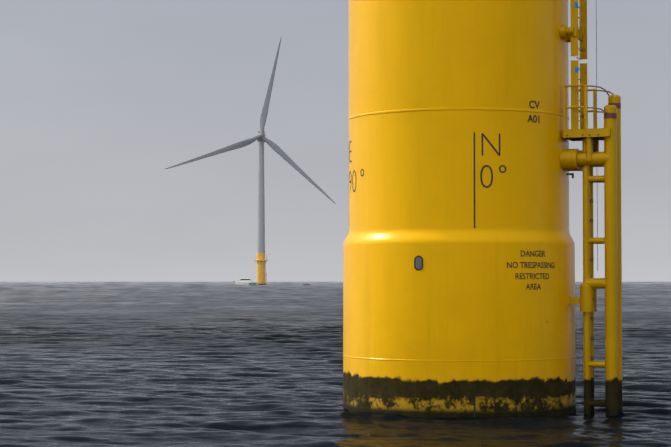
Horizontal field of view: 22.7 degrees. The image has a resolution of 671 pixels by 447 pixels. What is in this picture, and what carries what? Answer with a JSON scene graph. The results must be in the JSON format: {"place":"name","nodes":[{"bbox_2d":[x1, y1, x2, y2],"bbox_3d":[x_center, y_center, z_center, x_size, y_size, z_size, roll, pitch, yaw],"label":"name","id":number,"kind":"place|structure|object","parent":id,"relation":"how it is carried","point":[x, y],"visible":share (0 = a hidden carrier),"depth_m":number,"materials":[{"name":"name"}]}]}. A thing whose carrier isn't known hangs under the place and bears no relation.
{"place":"outdoors","nodes":[
{"label":"outdoors","id":0,"kind":"place"},
{"bbox_2d":[0,282,670,446],"bbox_3d":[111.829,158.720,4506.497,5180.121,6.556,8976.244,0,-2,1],"label":"sea","id":1,"kind":"structure","parent":0,"point":[157,364],"depth_m":66.33,"materials":[{"name":"liquid"}]},
{"bbox_2d":[166,39,335,284],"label":"wind turbine","id":2,"kind":"object","parent":1,"relation":"on","point":[261,139],"visible":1,"depth_m":1251.26,"materials":[{"name":"paint"}]},
{"bbox_2d":[0,0,670,281],"label":"sky","id":3,"kind":"structure","parent":0,"point":[98,98],"materials":[{"name":"grey"}]},
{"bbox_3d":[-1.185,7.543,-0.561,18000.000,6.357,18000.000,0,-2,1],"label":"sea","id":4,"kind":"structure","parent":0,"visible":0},
{"bbox_2d":[234,278,257,284],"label":"crew boat","id":5,"kind":"object","parent":4,"relation":"on","point":[244,281],"visible":0.96,"depth_m":1210.08,"materials":[{"name":"white"}]},
{"bbox_2d":[343,0,575,418],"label":"turbine foundation","id":6,"kind":"object","parent":4,"relation":"on","point":[446,314],"visible":1,"depth_m":46.59,"materials":[{"name":"yellow paint"}]},
{"bbox_2d":[349,101,554,322],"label":"painted markings","id":7,"kind":"object","parent":6,"relation":"on","point":[504,171],"visible":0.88,"depth_m":46.47,"materials":[{"name":"black paint"}]},
{"bbox_2d":[559,0,622,415],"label":"landing","id":8,"kind":"object","parent":6,"relation":"attached to","point":[588,157],"visible":0.98,"depth_m":47.73,"materials":[{"name":"yellow paint"}]}
]}

